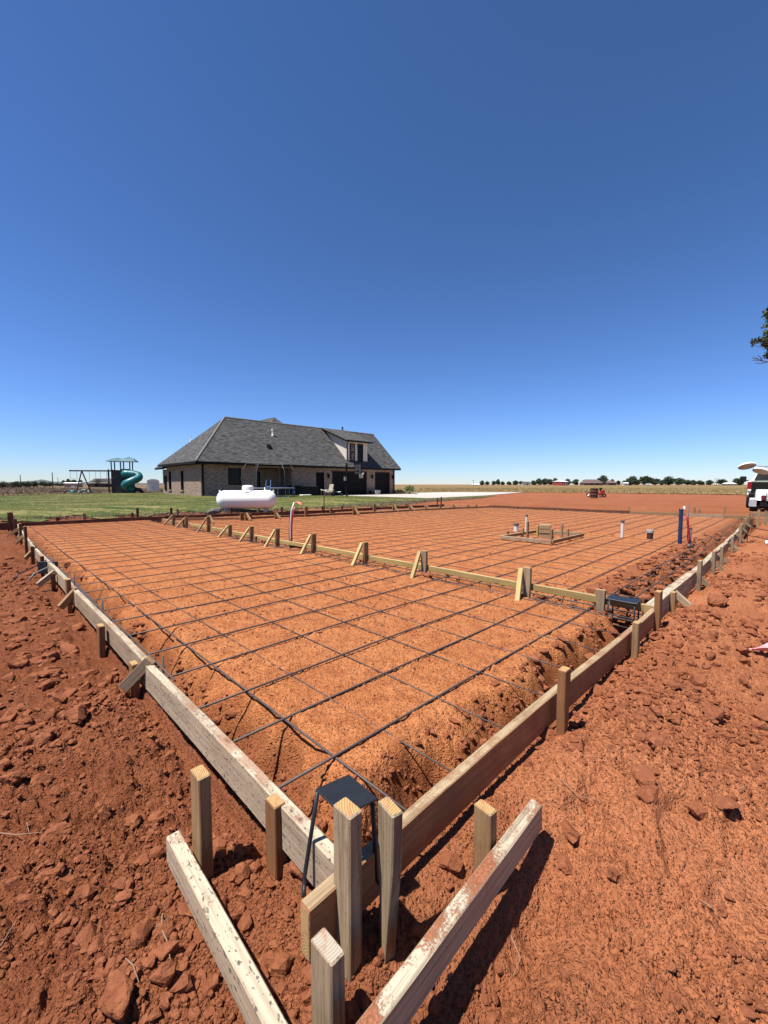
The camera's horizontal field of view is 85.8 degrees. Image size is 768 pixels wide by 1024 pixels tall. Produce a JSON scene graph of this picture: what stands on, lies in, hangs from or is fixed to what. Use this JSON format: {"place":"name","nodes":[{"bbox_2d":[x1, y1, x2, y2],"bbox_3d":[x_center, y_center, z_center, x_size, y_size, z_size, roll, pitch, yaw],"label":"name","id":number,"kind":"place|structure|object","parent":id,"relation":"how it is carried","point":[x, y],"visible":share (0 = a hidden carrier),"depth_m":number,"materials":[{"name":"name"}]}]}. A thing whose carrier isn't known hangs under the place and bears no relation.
{"place":"outdoors","nodes":[
{"label":"outdoors","id":0,"kind":"place"},
{"bbox_2d":[0,485,162,495],"bbox_3d":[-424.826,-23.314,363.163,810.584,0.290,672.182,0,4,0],"label":"pasture","id":1,"kind":"structure","parent":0,"point":[137,486],"depth_m":140.74,"materials":[{"name":"plant"}]},
{"bbox_2d":[64,482,82,486],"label":"long barn","id":2,"kind":"structure","parent":1,"relation":"on","point":[70,484],"depth_m":149.69,"materials":[{"name":"white metal"}]},
{"bbox_2d":[69,469,110,493],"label":"swing set","id":3,"kind":"object","parent":1,"relation":"on","point":[106,471],"visible":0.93,"depth_m":40.18,"materials":[{"name":"metal"}]},
{"bbox_2d":[86,478,110,486],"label":"ranch house","id":4,"kind":"structure","parent":1,"relation":"on","point":[97,482],"depth_m":119.73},
{"bbox_2d":[147,479,158,490],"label":"garden shed","id":5,"kind":"structure","parent":1,"relation":"on","point":[152,484],"depth_m":49.34,"materials":[{"name":"white metal"}]},
{"bbox_2d":[6,479,162,484],"bbox_3d":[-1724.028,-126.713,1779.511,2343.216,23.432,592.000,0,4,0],"label":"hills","id":6,"kind":"structure","parent":0,"point":[46,481],"depth_m":1569.70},
{"bbox_2d":[0,493,492,521],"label":"lawn","id":7,"kind":"structure","parent":0,"point":[80,510],"depth_m":18.61,"materials":[{"name":"plant"}]},
{"bbox_2d":[106,457,144,492],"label":"play tower","id":8,"kind":"structure","parent":7,"relation":"on","point":[123,480],"depth_m":40.15,"materials":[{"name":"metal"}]},
{"bbox_2d":[216,485,276,511],"bbox_3d":[-5.413,-0.526,16.301,2.280,1.068,0.730,-1,4,-9],"label":"propane tank","id":9,"kind":"object","parent":7,"relation":"on","point":[247,497],"visible":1,"depth_m":16.03,"materials":[{"name":"metal"}]},
{"bbox_2d":[241,462,295,496],"bbox_3d":[-7.948,-2.198,28.517,3.611,2.336,3.487,2,4,29],"label":"trampoline","id":10,"kind":"object","parent":7,"relation":"on","point":[270,487],"visible":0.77,"depth_m":27.87,"materials":[{"name":"grey paint"}]},
{"bbox_2d":[289,485,301,494],"bbox_3d":[-7.437,-1.836,34.748,0.850,0.900,0.850,-4,5,-45],"label":"air conditioner","id":11,"kind":"object","parent":7,"relation":"on","point":[298,489],"visible":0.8,"depth_m":34.44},
{"bbox_2d":[301,486,318,495],"bbox_3d":[-6.526,-1.792,35.516,1.820,0.805,0.760,-4,5,-45],"label":"storage bench","id":12,"kind":"object","parent":7,"relation":"on","point":[312,490],"visible":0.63,"depth_m":35.27,"materials":[{"name":"black plastic"}]},
{"bbox_2d":[344,463,363,496],"bbox_3d":[-2.366,-2.558,33.195,1.360,2.675,1.394,1,4,20],"label":"basketball hoop","id":13,"kind":"object","parent":7,"relation":"on","point":[357,468],"visible":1,"depth_m":32.91,"materials":[{"name":"black metal"}]},
{"bbox_2d":[0,487,767,1023],"bbox_3d":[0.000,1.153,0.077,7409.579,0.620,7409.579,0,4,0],"label":"ground","id":14,"kind":"structure","parent":0,"point":[544,879],"depth_m":1.82,"materials":[{"name":"red soil"}]},
{"bbox_2d":[7,512,13,531],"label":"wooden stake","id":15,"kind":"object","parent":14,"relation":"on","point":[10,517],"visible":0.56,"depth_m":10.55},
{"bbox_2d":[0,770,28,786],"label":"dirt clod","id":16,"kind":"object","parent":14,"relation":"on","point":[13,778],"visible":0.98,"depth_m":1.62,"materials":[{"name":"soil"}]},
{"bbox_2d":[23,526,27,553],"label":"wooden stake","id":17,"kind":"object","parent":14,"relation":"on","point":[25,539],"visible":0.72,"depth_m":7.20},
{"bbox_2d":[13,561,57,580],"bbox_3d":[-4.373,0.737,5.167,0.260,0.160,0.430,0,4,0],"label":"embed plate","id":18,"kind":"object","parent":14,"relation":"on","point":[43,566],"visible":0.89,"depth_m":5.36,"materials":[{"name":"black metal"}]},
{"bbox_2d":[42,651,60,659],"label":"dirt clod","id":19,"kind":"object","parent":14,"relation":"on","point":[55,654],"visible":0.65,"depth_m":2.79,"materials":[{"name":"soil"}]},
{"bbox_2d":[51,573,55,590],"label":"wooden stake","id":20,"kind":"object","parent":14,"relation":"on","point":[53,582],"visible":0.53,"depth_m":4.70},
{"bbox_2d":[29,543,79,606],"bbox_3d":[-4.417,0.709,5.431,0.051,0.151,4.495,-4,5,-45],"label":"form board","id":21,"kind":"object","parent":14,"relation":"on","point":[60,578],"visible":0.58,"depth_m":4.74,"materials":[{"name":"wood"}]},
{"bbox_2d":[36,570,56,586],"bbox_3d":[-3.807,0.750,4.659,0.036,0.061,0.206,2,40,28],"label":"diagonal brace","id":22,"kind":"object","parent":21,"relation":"attached to","point":[41,582],"visible":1,"depth_m":4.64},
{"bbox_2d":[57,587,79,608],"bbox_3d":[-2.965,0.812,3.884,0.037,0.062,0.207,2,47,22],"label":"diagonal brace","id":23,"kind":"object","parent":21,"relation":"attached to","point":[68,598],"visible":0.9,"depth_m":3.86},
{"bbox_2d":[39,821,72,843],"bbox_3d":[-1.116,1.090,1.400,0.075,0.045,0.084,2,4,27],"label":"dirt clod","id":24,"kind":"object","parent":14,"relation":"on","point":[62,828],"visible":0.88,"depth_m":1.40,"materials":[{"name":"soil"}]},
{"bbox_2d":[65,578,72,613],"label":"wooden stake","id":25,"kind":"object","parent":14,"relation":"on","point":[68,589],"visible":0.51,"depth_m":3.93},
{"bbox_2d":[19,516,165,527],"bbox_3d":[-8.235,0.294,11.937,3.466,0.207,0.061,-3,5,-39],"label":"form board","id":26,"kind":"object","parent":14,"relation":"on","point":[42,523],"visible":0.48,"depth_m":11.84,"materials":[{"name":"wood"}]},
{"bbox_2d":[96,623,105,657],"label":"wooden stake","id":27,"kind":"object","parent":14,"relation":"on","point":[101,639],"visible":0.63,"depth_m":2.93,"materials":[{"name":"wood"}]},
{"bbox_2d":[76,592,145,686],"bbox_3d":[-2.076,0.867,3.081,0.049,0.151,2.135,-4,5,-45],"label":"form board","id":28,"kind":"object","parent":14,"relation":"on","point":[124,646],"visible":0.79,"depth_m":2.88,"materials":[{"name":"wood"}]},
{"bbox_2d":[118,655,155,691],"bbox_3d":[-1.380,0.904,2.309,0.062,0.216,0.037,43,-1,-6],"label":"diagonal brace","id":29,"kind":"object","parent":28,"relation":"attached to","point":[131,679],"visible":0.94,"depth_m":2.29,"materials":[{"name":"wood"}]},
{"bbox_2d":[129,660,139,697],"bbox_3d":[-1.416,1.018,2.347,0.038,0.335,0.071,-4,5,-45],"label":"wooden stake","id":30,"kind":"object","parent":14,"relation":"on","point":[134,690],"visible":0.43,"depth_m":2.32,"materials":[{"name":"wood"}]},
{"bbox_2d":[130,916,153,948],"bbox_3d":[-0.643,1.115,1.091,0.044,0.049,0.064,0,4,2],"label":"dirt clod","id":31,"kind":"object","parent":14,"relation":"on","point":[140,932],"visible":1,"depth_m":1.08,"materials":[{"name":"soil"}]},
{"bbox_2d":[190,765,212,879],"bbox_3d":[-0.568,1.039,1.291,0.039,0.475,0.070,-4,5,-45],"label":"wooden stake","id":32,"kind":"object","parent":14,"relation":"on","point":[201,813],"visible":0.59,"depth_m":1.26,"materials":[{"name":"wood"}]},
{"bbox_2d":[170,517,239,519],"bbox_3d":[-5.551,0.213,12.798,2.095,0.084,0.046,-1,4,-8],"label":"form rail","id":33,"kind":"object","parent":14,"relation":"on","point":[224,518],"visible":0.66,"depth_m":12.83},
{"bbox_2d":[166,830,287,1023],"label":"loose timber","id":34,"kind":"object","parent":14,"relation":"on","point":[255,1001],"visible":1,"depth_m":1.03,"materials":[{"name":"wood"}]},
{"bbox_2d":[166,511,292,518],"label":"form board","id":35,"kind":"object","parent":14,"relation":"on","point":[230,514],"visible":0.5,"depth_m":14.11,"materials":[{"name":"wood"}]},
{"bbox_2d":[228,525,231,535],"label":"wooden stake","id":36,"kind":"object","parent":14,"relation":"on","point":[229,530],"visible":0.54,"depth_m":8.86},
{"bbox_2d":[190,524,249,536],"bbox_3d":[-3.788,0.404,9.423,0.048,0.073,3.300,-4,5,-45],"label":"form rail","id":37,"kind":"object","parent":36,"relation":"attached to","point":[221,530],"visible":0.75,"depth_m":9.34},
{"bbox_2d":[253,534,362,558],"bbox_3d":[-1.441,0.560,7.073,0.049,0.072,3.350,-4,5,-45],"label":"form rail","id":38,"kind":"object","parent":37,"relation":"attached to","point":[337,551],"visible":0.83,"depth_m":6.67,"materials":[{"name":"wood"}]},
{"bbox_2d":[145,665,333,887],"bbox_3d":[-0.716,0.958,1.712,0.048,0.151,1.720,-4,5,-45],"label":"form board","id":39,"kind":"object","parent":14,"relation":"on","point":[252,785],"visible":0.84,"depth_m":1.48,"materials":[{"name":"wood"}]},
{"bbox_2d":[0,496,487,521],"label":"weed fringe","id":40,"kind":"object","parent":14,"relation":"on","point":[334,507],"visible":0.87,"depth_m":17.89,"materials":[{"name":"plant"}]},
{"bbox_2d":[265,793,286,879],"bbox_3d":[-0.342,1.080,1.310,0.041,0.350,0.063,-4,5,-45],"label":"wooden stake","id":41,"kind":"object","parent":14,"relation":"on","point":[276,859],"visible":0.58,"depth_m":1.28,"materials":[{"name":"wood"}]},
{"bbox_2d":[155,416,400,495],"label":"brick house","id":42,"kind":"structure","parent":14,"relation":"on","point":[214,459],"depth_m":35.72,"materials":[{"name":"brick"}]},
{"bbox_2d":[228,468,240,484],"bbox_3d":[-11.516,-2.725,31.758,1.074,1.300,0.080,-4,5,-45],"label":"window","id":43,"kind":"structure","parent":42,"relation":"in","point":[234,474],"depth_m":31.78,"materials":[{"name":"black glass"}]},
{"bbox_2d":[316,472,322,494],"bbox_3d":[-5.852,-2.453,37.433,0.778,2.300,0.065,-4,5,-45],"label":"door","id":44,"kind":"structure","parent":42,"relation":"in","point":[319,475],"depth_m":37.45,"materials":[{"name":"black metal"}]},
{"bbox_2d":[333,471,365,494],"bbox_3d":[-3.372,-2.645,39.940,4.272,2.635,0.060,-4,5,-45],"label":"garage door","id":45,"kind":"structure","parent":42,"relation":"in","point":[356,484],"depth_m":39.98,"materials":[{"name":"metal"}]},
{"bbox_2d":[375,473,388,493],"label":"garage door","id":46,"kind":"structure","parent":42,"relation":"in","point":[381,479],"depth_m":43.07,"materials":[{"name":"metal"}]},
{"bbox_2d":[288,860,308,883],"bbox_3d":[-0.249,1.075,1.257,0.087,0.064,0.062,12,16,19],"label":"dirt clod","id":47,"kind":"object","parent":14,"relation":"on","point":[293,869],"visible":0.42,"depth_m":1.24,"materials":[{"name":"soil"}]},
{"bbox_2d":[311,534,315,552],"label":"wooden stake","id":48,"kind":"object","parent":14,"relation":"on","point":[313,542],"visible":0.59,"depth_m":6.69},
{"bbox_2d":[311,928,344,1023],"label":"wooden stake","id":49,"kind":"object","parent":14,"relation":"on","point":[327,978],"visible":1,"depth_m":0.89,"materials":[{"name":"wood"}]},
{"bbox_2d":[294,508,372,514],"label":"form board","id":50,"kind":"object","parent":14,"relation":"on","point":[328,511],"visible":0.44,"depth_m":16.34,"materials":[{"name":"wood"}]},
{"bbox_2d":[294,512,375,516],"bbox_3d":[-1.690,0.079,14.824,3.226,0.086,0.052,-2,5,-32],"label":"form rail","id":51,"kind":"object","parent":14,"relation":"on","point":[350,513],"visible":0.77,"depth_m":14.72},
{"bbox_2d":[333,797,361,983],"bbox_3d":[-0.091,1.030,1.040,0.044,0.605,0.067,-4,5,-45],"label":"wooden stake","id":52,"kind":"object","parent":14,"relation":"on","point":[347,818],"visible":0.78,"depth_m":1.01,"materials":[{"name":"wood"}]},
{"bbox_2d":[350,542,362,565],"bbox_3d":[-0.377,0.600,5.721,0.049,0.432,0.034,-10,-48,35],"label":"diagonal brace","id":53,"kind":"object","parent":14,"relation":"on","point":[355,558],"visible":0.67,"depth_m":5.72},
{"bbox_2d":[363,542,367,565],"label":"wooden stake","id":54,"kind":"object","parent":14,"relation":"on","point":[365,552],"visible":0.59,"depth_m":5.80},
{"bbox_2d":[368,555,516,587],"bbox_3d":[0.571,0.695,5.059,0.050,0.073,2.350,-4,5,-45],"label":"form rail","id":55,"kind":"object","parent":54,"relation":"attached to","point":[488,579],"visible":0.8,"depth_m":4.79,"materials":[{"name":"wood"}]},
{"bbox_2d":[375,943,384,959],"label":"dirt clod","id":56,"kind":"object","parent":14,"relation":"on","point":[379,950],"visible":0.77,"depth_m":1.05,"materials":[{"name":"soil"}]},
{"bbox_2d":[0,524,767,1023],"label":"soil lumps","id":57,"kind":"object","parent":14,"relation":"on","point":[278,964],"visible":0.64,"depth_m":1.55,"materials":[{"name":"soil"}]},
{"bbox_2d":[15,715,33,725],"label":"dirt clod","id":58,"kind":"object","parent":57,"relation":"on","point":[27,720],"visible":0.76,"depth_m":2.05,"materials":[{"name":"soil"}]},
{"bbox_2d":[65,704,86,724],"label":"dirt clod","id":59,"kind":"object","parent":57,"relation":"on","point":[75,714],"visible":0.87,"depth_m":2.00,"materials":[{"name":"soil"}]},
{"bbox_2d":[101,969,134,1021],"bbox_3d":[-0.611,1.111,0.949,0.101,0.072,0.064,2,4,24],"label":"dirt clod","id":60,"kind":"object","parent":57,"relation":"on","point":[119,988],"visible":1,"depth_m":0.94,"materials":[{"name":"soil"}]},
{"bbox_2d":[702,707,725,721],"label":"dirt clod","id":61,"kind":"object","parent":57,"relation":"on","point":[715,713],"visible":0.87,"depth_m":1.96,"materials":[{"name":"soil"}]},
{"bbox_2d":[22,504,755,810],"bbox_3d":[1.108,0.359,11.930,16.945,0.220,13.645,-4,5,-45],"label":"rebar mat","id":62,"kind":"object","parent":14,"relation":"on","point":[85,594],"visible":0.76,"depth_m":4.80,"materials":[{"name":"metal"}]},
{"bbox_2d":[378,797,402,963],"bbox_3d":[0.016,0.955,1.039,0.034,0.455,0.066,-3,5,-36],"label":"wooden stake","id":63,"kind":"object","parent":14,"relation":"on","point":[390,813],"visible":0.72,"depth_m":1.02,"materials":[{"name":"wood"}]},
{"bbox_2d":[376,504,443,509],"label":"form board","id":64,"kind":"object","parent":14,"relation":"on","point":[415,506],"visible":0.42,"depth_m":19.24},
{"bbox_2d":[410,551,420,578],"bbox_3d":[0.378,0.650,4.965,0.049,0.034,0.432,-10,42,35],"label":"diagonal brace","id":65,"kind":"object","parent":14,"relation":"on","point":[415,566],"visible":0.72,"depth_m":4.96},
{"bbox_2d":[409,922,426,938],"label":"dirt clod","id":66,"kind":"object","parent":14,"relation":"on","point":[418,929],"visible":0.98,"depth_m":1.11,"materials":[{"name":"soil"}]},
{"bbox_2d":[421,550,427,572],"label":"wooden stake","id":67,"kind":"object","parent":14,"relation":"on","point":[424,559],"visible":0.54,"depth_m":5.05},
{"bbox_2d":[356,799,541,1023],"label":"loose timber","id":68,"kind":"object","parent":14,"relation":"on","point":[400,998],"visible":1,"depth_m":1.01,"materials":[{"name":"wood"}]},
{"bbox_2d":[438,851,462,874],"bbox_3d":[0.206,1.082,1.272,0.076,0.049,0.053,14,7,0],"label":"dirt clod","id":69,"kind":"object","parent":14,"relation":"on","point":[451,863],"visible":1,"depth_m":1.26,"materials":[{"name":"soil"}]},
{"bbox_2d":[427,506,488,509],"bbox_3d":[3.413,-0.179,18.674,3.856,0.086,0.054,-3,5,-33],"label":"form rail","id":70,"kind":"object","parent":14,"relation":"on","point":[457,508],"visible":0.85,"depth_m":18.51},
{"bbox_2d":[301,608,654,963],"bbox_3d":[0.990,0.928,2.166,3.335,0.150,0.054,-4,5,-45],"label":"form board","id":71,"kind":"object","parent":14,"relation":"on","point":[432,813],"visible":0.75,"depth_m":1.44,"materials":[{"name":"wood"}]},
{"bbox_2d":[301,774,378,897],"bbox_3d":[-0.118,0.907,1.134,0.209,0.269,0.129,-2,5,-32],"label":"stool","id":72,"kind":"object","parent":71,"relation":"on","point":[354,791],"visible":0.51,"depth_m":1.14,"materials":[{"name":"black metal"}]},
{"bbox_2d":[473,799,496,872],"bbox_3d":[0.306,1.103,1.260,0.037,0.430,0.063,-3,5,-38],"label":"wooden stake","id":73,"kind":"object","parent":14,"relation":"on","point":[485,826],"visible":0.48,"depth_m":1.24,"materials":[{"name":"wood"}]},
{"bbox_2d":[515,568,522,600],"bbox_3d":[1.317,0.721,4.025,0.049,0.034,0.422,-10,41,34],"label":"diagonal brace","id":74,"kind":"object","parent":14,"relation":"on","point":[519,585],"visible":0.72,"depth_m":4.02,"materials":[{"name":"wood"}]},
{"bbox_2d":[501,536,551,543],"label":"box form board","id":75,"kind":"object","parent":14,"relation":"on","point":[527,539],"visible":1,"depth_m":7.73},
{"bbox_2d":[523,567,531,597],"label":"wooden stake","id":76,"kind":"object","parent":14,"relation":"on","point":[527,576],"visible":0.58,"depth_m":4.11,"materials":[{"name":"wood"}]},
{"bbox_2d":[522,582,644,611],"bbox_3d":[1.801,0.776,3.834,1.125,0.070,0.040,4,5,44],"label":"form rail","id":77,"kind":"object","parent":76,"relation":"attached to","point":[570,593],"visible":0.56,"depth_m":3.81,"materials":[{"name":"wood"}]},
{"bbox_2d":[539,523,550,537],"bbox_3d":[3.357,0.398,8.607,0.227,0.297,0.227,1,4,17],"label":"cardboard box","id":78,"kind":"object","parent":14,"relation":"on","point":[544,530],"visible":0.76,"depth_m":8.51,"materials":[{"name":"brown cardboard"}]},
{"bbox_2d":[539,727,558,740],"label":"dirt clod","id":79,"kind":"object","parent":14,"relation":"on","point":[548,734],"visible":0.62,"depth_m":1.88,"materials":[{"name":"soil"}]},
{"bbox_2d":[489,505,629,513],"bbox_3d":[7.176,-0.114,17.742,0.061,0.157,6.006,-4,5,-45],"label":"form board","id":80,"kind":"object","parent":14,"relation":"on","point":[570,509],"visible":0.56,"depth_m":17.38,"materials":[{"name":"wood"}]},
{"bbox_2d":[556,666,570,734],"bbox_3d":[0.829,0.947,1.914,0.063,0.455,0.040,-4,5,-45],"label":"wooden stake","id":81,"kind":"object","parent":14,"relation":"on","point":[563,693],"visible":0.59,"depth_m":1.89,"materials":[{"name":"wood"}]},
{"bbox_2d":[557,853,572,874],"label":"dirt clod","id":82,"kind":"object","parent":14,"relation":"on","point":[564,864],"visible":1,"depth_m":1.33,"materials":[{"name":"soil"}]},
{"bbox_2d":[551,533,583,543],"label":"box form board","id":83,"kind":"object","parent":14,"relation":"on","point":[566,538],"visible":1,"depth_m":7.89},
{"bbox_2d":[595,588,605,611],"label":"wooden stake","id":84,"kind":"object","parent":14,"relation":"on","point":[600,594],"visible":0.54,"depth_m":3.63,"materials":[{"name":"wood"}]},
{"bbox_2d":[605,595,641,623],"bbox_3d":[2.050,0.924,3.544,0.177,0.365,0.244,-4,5,-45],"label":"embed plate","id":85,"kind":"object","parent":14,"relation":"on","point":[634,601],"visible":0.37,"depth_m":3.51,"materials":[{"name":"black metal"}]},
{"bbox_2d":[631,620,640,657],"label":"wooden stake","id":86,"kind":"object","parent":14,"relation":"on","point":[636,634],"visible":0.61,"depth_m":2.74,"materials":[{"name":"wood"}]},
{"bbox_2d":[630,764,655,786],"bbox_3d":[0.955,0.976,1.518,0.074,0.048,0.106,-8,18,5],"label":"dirt clod","id":87,"kind":"object","parent":14,"relation":"on","point":[642,774],"visible":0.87,"depth_m":1.51,"materials":[{"name":"soil"}]},
{"bbox_2d":[635,784,658,804],"bbox_3d":[0.936,0.998,1.457,0.090,0.047,0.069,-6,16,-13],"label":"dirt clod","id":88,"kind":"object","parent":14,"relation":"on","point":[647,794],"visible":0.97,"depth_m":1.44,"materials":[{"name":"soil"}]},
{"bbox_2d":[653,590,662,630],"bbox_3d":[2.185,0.830,3.296,0.081,0.405,0.041,-4,5,-45],"label":"wooden stake","id":89,"kind":"object","parent":14,"relation":"on","point":[658,598],"visible":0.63,"depth_m":3.27,"materials":[{"name":"wood"}]},
{"bbox_2d":[630,511,691,515],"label":"form board","id":90,"kind":"object","parent":14,"relation":"on","point":[657,513],"visible":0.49,"depth_m":14.92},
{"bbox_2d":[644,571,695,617],"bbox_3d":[2.852,0.803,4.059,1.880,0.179,0.080,-4,5,-44],"label":"form board","id":91,"kind":"object","parent":14,"relation":"on","point":[684,585],"visible":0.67,"depth_m":4.03,"materials":[{"name":"wood"}]},
{"bbox_2d":[669,591,676,612],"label":"wooden stake","id":92,"kind":"object","parent":14,"relation":"on","point":[673,594],"visible":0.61,"depth_m":3.73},
{"bbox_2d":[666,584,692,605],"bbox_3d":[2.792,0.801,3.914,0.035,0.061,0.249,-3,44,-36],"label":"diagonal brace","id":93,"kind":"object","parent":14,"relation":"on","point":[682,599],"visible":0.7,"depth_m":3.88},
{"bbox_2d":[677,509,683,543],"bbox_3d":[5.455,0.317,7.599,0.078,0.754,0.076,0,4,0],"label":"drain pipe","id":94,"kind":"object","parent":14,"relation":"on","point":[680,526],"visible":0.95,"depth_m":7.58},
{"bbox_2d":[686,801,707,818],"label":"dirt clod","id":95,"kind":"object","parent":14,"relation":"on","point":[697,809],"visible":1,"depth_m":1.42,"materials":[{"name":"soil"}]},
{"bbox_2d":[696,560,702,590],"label":"wooden stake","id":96,"kind":"object","parent":14,"relation":"on","point":[699,573],"visible":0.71,"depth_m":4.50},
{"bbox_2d":[686,514,722,517],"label":"form board","id":97,"kind":"object","parent":14,"relation":"on","point":[708,515],"visible":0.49,"depth_m":13.82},
{"bbox_2d":[691,542,727,584],"bbox_3d":[4.729,0.679,5.953,0.073,0.160,3.440,4,5,44],"label":"form board","id":98,"kind":"object","parent":14,"relation":"on","point":[707,562],"visible":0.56,"depth_m":5.61,"materials":[{"name":"wood"}]},
{"bbox_2d":[711,550,716,573],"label":"wooden stake","id":99,"kind":"object","parent":14,"relation":"on","point":[713,566],"visible":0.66,"depth_m":5.33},
{"bbox_2d":[707,594,727,606],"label":"dirt clod","id":100,"kind":"object","parent":14,"relation":"on","point":[718,600],"visible":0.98,"depth_m":3.85,"materials":[{"name":"soil"}]},
{"bbox_2d":[707,795,740,809],"bbox_3d":[1.206,1.030,1.466,0.094,0.036,0.117,-3,-12,42],"label":"dirt clod","id":101,"kind":"object","parent":14,"relation":"on","point":[722,803],"visible":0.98,"depth_m":1.45,"materials":[{"name":"soil"}]},
{"bbox_2d":[723,515,754,519],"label":"form board","id":102,"kind":"object","parent":14,"relation":"on","point":[734,516],"visible":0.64,"depth_m":13.38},
{"bbox_2d":[738,462,767,510],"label":"vehicle","id":103,"kind":"object","parent":14,"relation":"on","point":[760,498],"visible":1,"depth_m":16.82,"materials":[{"name":"white paint"}]},
{"bbox_2d":[747,705,767,720],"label":"dirt clod","id":104,"kind":"object","parent":14,"relation":"on","point":[760,713],"visible":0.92,"depth_m":2.09,"materials":[{"name":"soil"}]},
{"bbox_2d":[750,306,767,363],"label":"leafy tree","id":105,"kind":"object","parent":14,"relation":"on","point":[763,340],"visible":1,"depth_m":12.61,"materials":[{"name":"green plant"}]},
{"bbox_2d":[0,0,767,484],"label":"sky","id":106,"kind":"structure","parent":0,"point":[505,241],"materials":[{"name":"blue"}]},
{"bbox_2d":[340,492,522,497],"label":"driveway","id":107,"kind":"structure","parent":0,"point":[441,494],"depth_m":41.45,"materials":[{"name":"concrete"}]},
{"bbox_2d":[395,485,746,494],"bbox_3d":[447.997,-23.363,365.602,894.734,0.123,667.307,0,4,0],"label":"field","id":108,"kind":"structure","parent":0,"point":[416,487],"depth_m":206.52,"materials":[{"name":"plant"}]},
{"bbox_2d":[580,479,602,484],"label":"ranch house","id":109,"kind":"structure","parent":108,"relation":"on","point":[591,482],"depth_m":310.37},
{"bbox_2d":[639,475,654,484],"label":"tree","id":110,"kind":"object","parent":108,"relation":"on","point":[645,480],"visible":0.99,"depth_m":346.47,"materials":[{"name":"green plant"}]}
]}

